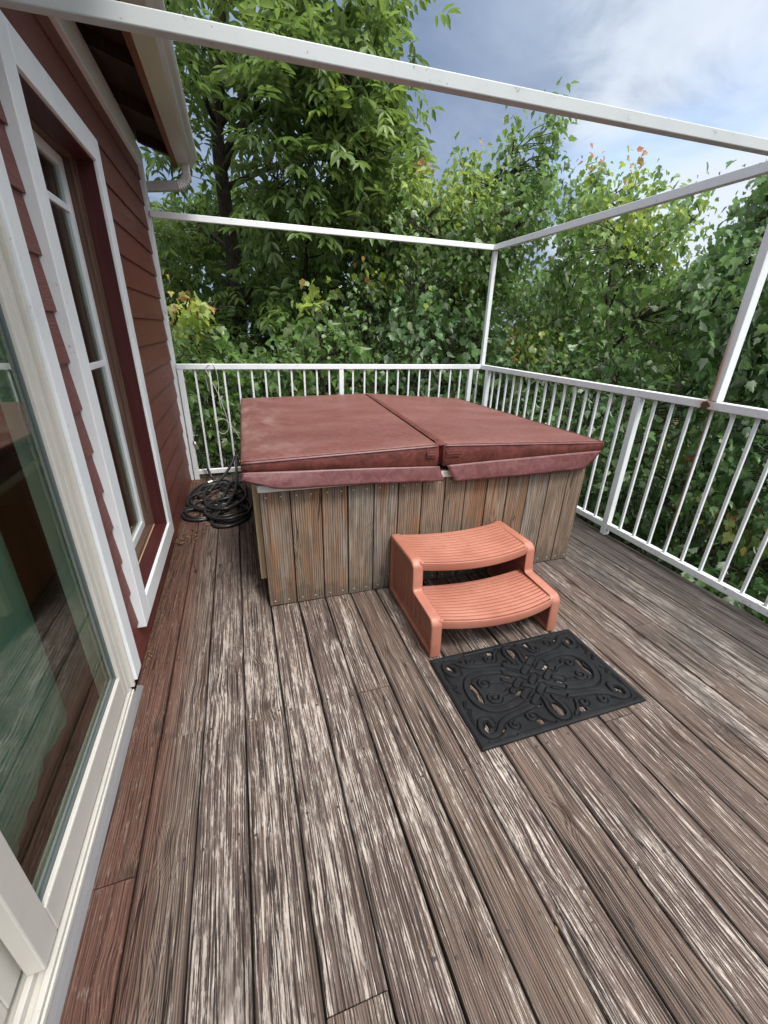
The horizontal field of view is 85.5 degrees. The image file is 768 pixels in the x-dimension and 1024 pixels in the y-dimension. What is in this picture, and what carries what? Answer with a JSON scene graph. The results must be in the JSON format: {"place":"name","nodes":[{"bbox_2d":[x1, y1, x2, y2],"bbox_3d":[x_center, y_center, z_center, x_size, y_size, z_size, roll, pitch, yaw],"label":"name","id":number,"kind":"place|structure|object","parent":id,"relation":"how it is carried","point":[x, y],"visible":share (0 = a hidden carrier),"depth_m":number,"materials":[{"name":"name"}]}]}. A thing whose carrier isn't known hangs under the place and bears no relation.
{"place":"outdoors","nodes":[
{"label":"outdoors","id":0,"kind":"place"},
{"bbox_2d":[136,0,767,344],"label":"sky","id":1,"kind":"structure","parent":0,"point":[702,62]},
{"bbox_2d":[198,343,767,1023],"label":"ground","id":2,"kind":"structure","parent":0,"point":[332,751],"depth_m":5.01,"materials":[{"name":"green soil"}]},
{"bbox_2d":[0,0,199,1023],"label":"house","id":3,"kind":"structure","parent":2,"relation":"on","point":[97,476],"depth_m":1.56,"materials":[{"name":"red"}]},
{"bbox_2d":[0,532,66,856],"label":"curtain","id":4,"kind":"object","parent":3,"relation":"hanging from","point":[33,717],"visible":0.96,"depth_m":1.23,"materials":[{"name":"teal fabric"}]},
{"bbox_2d":[0,149,142,1023],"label":"patio door","id":5,"kind":"structure","parent":3,"relation":"in","point":[42,922],"depth_m":1.17,"materials":[{"name":"beige plastic"}]},
{"bbox_2d":[0,10,173,627],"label":"window","id":6,"kind":"structure","parent":3,"relation":"in","point":[40,119],"depth_m":1.84,"materials":[{"name":"white wood"}]},
{"bbox_2d":[162,270,268,475],"bbox_3d":[-1.940,0.125,5.221,1.281,5.490,1.226,-6,25,-17],"label":"maple sapling","id":7,"kind":"object","parent":2,"relation":"on","point":[191,325],"visible":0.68,"depth_m":4.42,"materials":[{"name":"green plant"}]},
{"bbox_2d":[149,175,334,476],"bbox_3d":[-3.540,-2.715,9.081,5.728,8.365,4.614,-6,25,-17],"label":"woodland tree","id":8,"kind":"object","parent":2,"relation":"on","point":[207,256],"visible":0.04,"depth_m":7.83,"materials":[{"name":"green plant"}]},
{"bbox_2d":[181,341,304,476],"bbox_3d":[-1.923,0.186,5.894,1.812,4.819,1.937,-6,25,-17],"label":"shrub","id":9,"kind":"object","parent":2,"relation":"on","point":[261,379],"visible":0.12,"depth_m":5.11,"materials":[{"name":"green plant"}]},
{"bbox_2d":[135,0,461,592],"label":"tall tree","id":10,"kind":"object","parent":2,"relation":"on","point":[233,301],"visible":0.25,"depth_m":5.66,"materials":[{"name":"green plant"}]},
{"bbox_2d":[249,276,390,396],"bbox_3d":[-0.756,-0.121,5.683,1.737,5.489,1.575,-6,25,-17],"label":"maple sapling","id":11,"kind":"object","parent":2,"relation":"on","point":[314,345],"visible":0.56,"depth_m":4.70,"materials":[{"name":"green plant"}]},
{"bbox_2d":[209,0,443,394],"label":"slender tree","id":12,"kind":"object","parent":2,"relation":"on","point":[360,112],"visible":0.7,"depth_m":4.46,"materials":[{"name":"green plant"}]},
{"bbox_2d":[260,336,522,412],"bbox_3d":[0.095,-0.042,6.349,3.972,4.901,1.813,3,24,2],"label":"shrub","id":13,"kind":"object","parent":2,"relation":"on","point":[410,381],"visible":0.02,"depth_m":5.23,"materials":[{"name":"green plant"}]},
{"bbox_2d":[273,174,509,396],"bbox_3d":[0.267,-2.956,9.772,5.990,8.368,4.575,-1,24,-5],"label":"woodland tree","id":14,"kind":"object","parent":2,"relation":"on","point":[319,265],"depth_m":8.23,"materials":[{"name":"green plant"}]},
{"bbox_2d":[59,474,767,1023],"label":"deck","id":15,"kind":"structure","parent":2,"relation":"on","point":[199,910],"depth_m":1.26,"materials":[{"name":"brown wood"}]},
{"bbox_2d":[180,441,252,527],"bbox_3d":[-1.400,-0.273,3.444,0.547,0.372,1.196,-6,25,-17],"label":"garden hose","id":16,"kind":"object","parent":15,"relation":"on","point":[208,508],"visible":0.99,"depth_m":3.38,"materials":[{"name":"black rubber"}]},
{"bbox_2d":[250,464,585,605],"bbox_3d":[-0.010,-0.278,3.157,1.957,0.682,1.926,-6,25,-17],"label":"hot tub","id":17,"kind":"object","parent":15,"relation":"on","point":[317,542],"visible":0.5,"depth_m":2.23,"materials":[{"name":"brown wood"}]},
{"bbox_2d":[240,393,603,488],"bbox_3d":[0.057,-0.637,3.030,2.115,0.228,2.046,-6,25,-17],"label":"spa cover","id":18,"kind":"object","parent":17,"relation":"on","point":[335,440],"visible":1,"depth_m":2.30,"materials":[{"name":"red leather"}]},
{"bbox_2d":[142,478,752,948],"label":"leaf litter","id":19,"kind":"object","parent":15,"relation":"on","point":[260,672],"visible":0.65,"depth_m":2.44,"materials":[{"name":"brown plant"}]},
{"bbox_2d":[176,364,767,616],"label":"railing","id":20,"kind":"object","parent":15,"relation":"on","point":[607,525],"visible":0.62,"depth_m":2.90,"materials":[{"name":"white metal"}]},
{"bbox_2d":[205,363,239,437],"bbox_3d":[-1.463,-0.983,3.739,0.265,0.673,0.061,4,24,6],"label":"cord","id":21,"kind":"object","parent":20,"relation":"hanging from","point":[218,396],"visible":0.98,"depth_m":3.72,"materials":[{"name":"black rubber"}]},
{"bbox_2d":[0,0,767,401],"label":"overhead frame","id":22,"kind":"object","parent":20,"relation":"on","point":[124,16],"visible":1,"depth_m":1.44,"materials":[{"name":"white paint"}]},
{"bbox_2d":[389,521,559,657],"bbox_3d":[0.454,0.360,2.143,0.686,0.356,0.618,-6,25,-17],"label":"step stool","id":23,"kind":"object","parent":15,"relation":"on","point":[514,587],"visible":1,"depth_m":2.05,"materials":[{"name":"plastic"}]},
{"bbox_2d":[430,629,645,751],"bbox_3d":[0.635,0.713,1.773,0.757,0.014,0.457,-6,25,-17],"label":"doormat","id":24,"kind":"object","parent":15,"relation":"on","point":[481,671],"visible":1,"depth_m":1.73,"materials":[{"name":"black rubber"}]},
{"bbox_2d":[365,282,546,415],"bbox_3d":[0.810,-0.082,5.735,2.231,5.454,1.534,4,24,5],"label":"maple sapling","id":25,"kind":"object","parent":2,"relation":"on","point":[471,344],"visible":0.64,"depth_m":4.75,"materials":[{"name":"green plant"}]},
{"bbox_2d":[325,77,586,394],"bbox_3d":[0.652,-1.114,6.034,3.011,7.341,2.435,5,24,7],"label":"maple tree","id":26,"kind":"object","parent":2,"relation":"on","point":[527,202],"visible":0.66,"depth_m":4.58,"materials":[{"name":"green plant"}]},
{"bbox_2d":[451,255,669,559],"bbox_3d":[3.584,-1.747,9.029,5.673,7.096,5.399,10,25,18],"label":"woodland tree","id":27,"kind":"object","parent":2,"relation":"on","point":[524,288],"visible":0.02,"depth_m":8.08,"materials":[{"name":"green plant"}]},
{"bbox_2d":[472,327,671,550],"bbox_3d":[2.261,0.426,5.372,2.212,5.138,2.976,-6,25,-17],"label":"shrub","id":28,"kind":"object","parent":2,"relation":"on","point":[606,371],"visible":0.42,"depth_m":4.17,"materials":[{"name":"green plant"}]},
{"bbox_2d":[490,143,763,516],"bbox_3d":[2.744,-0.525,5.493,3.014,7.039,2.691,15,27,28],"label":"maple tree","id":29,"kind":"object","parent":2,"relation":"on","point":[616,245],"visible":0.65,"depth_m":4.28,"materials":[{"name":"green plant"}]},
{"bbox_2d":[583,359,767,615],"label":"shrub","id":30,"kind":"object","parent":2,"relation":"on","point":[674,548],"visible":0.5,"depth_m":3.39,"materials":[{"name":"green plant"}]},
{"bbox_2d":[596,252,767,616],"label":"woodland tree","id":31,"kind":"object","parent":2,"relation":"on","point":[663,470],"visible":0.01,"depth_m":7.51,"materials":[{"name":"green plant"}]},
{"bbox_2d":[652,159,767,585],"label":"maple tree","id":32,"kind":"object","parent":2,"relation":"on","point":[714,306],"visible":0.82,"depth_m":2.98,"materials":[{"name":"green plant"}]},
{"bbox_2d":[673,360,767,623],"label":"shrub","id":33,"kind":"object","parent":2,"relation":"on","point":[758,456],"visible":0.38,"depth_m":2.94,"materials":[{"name":"green plant"}]}
]}

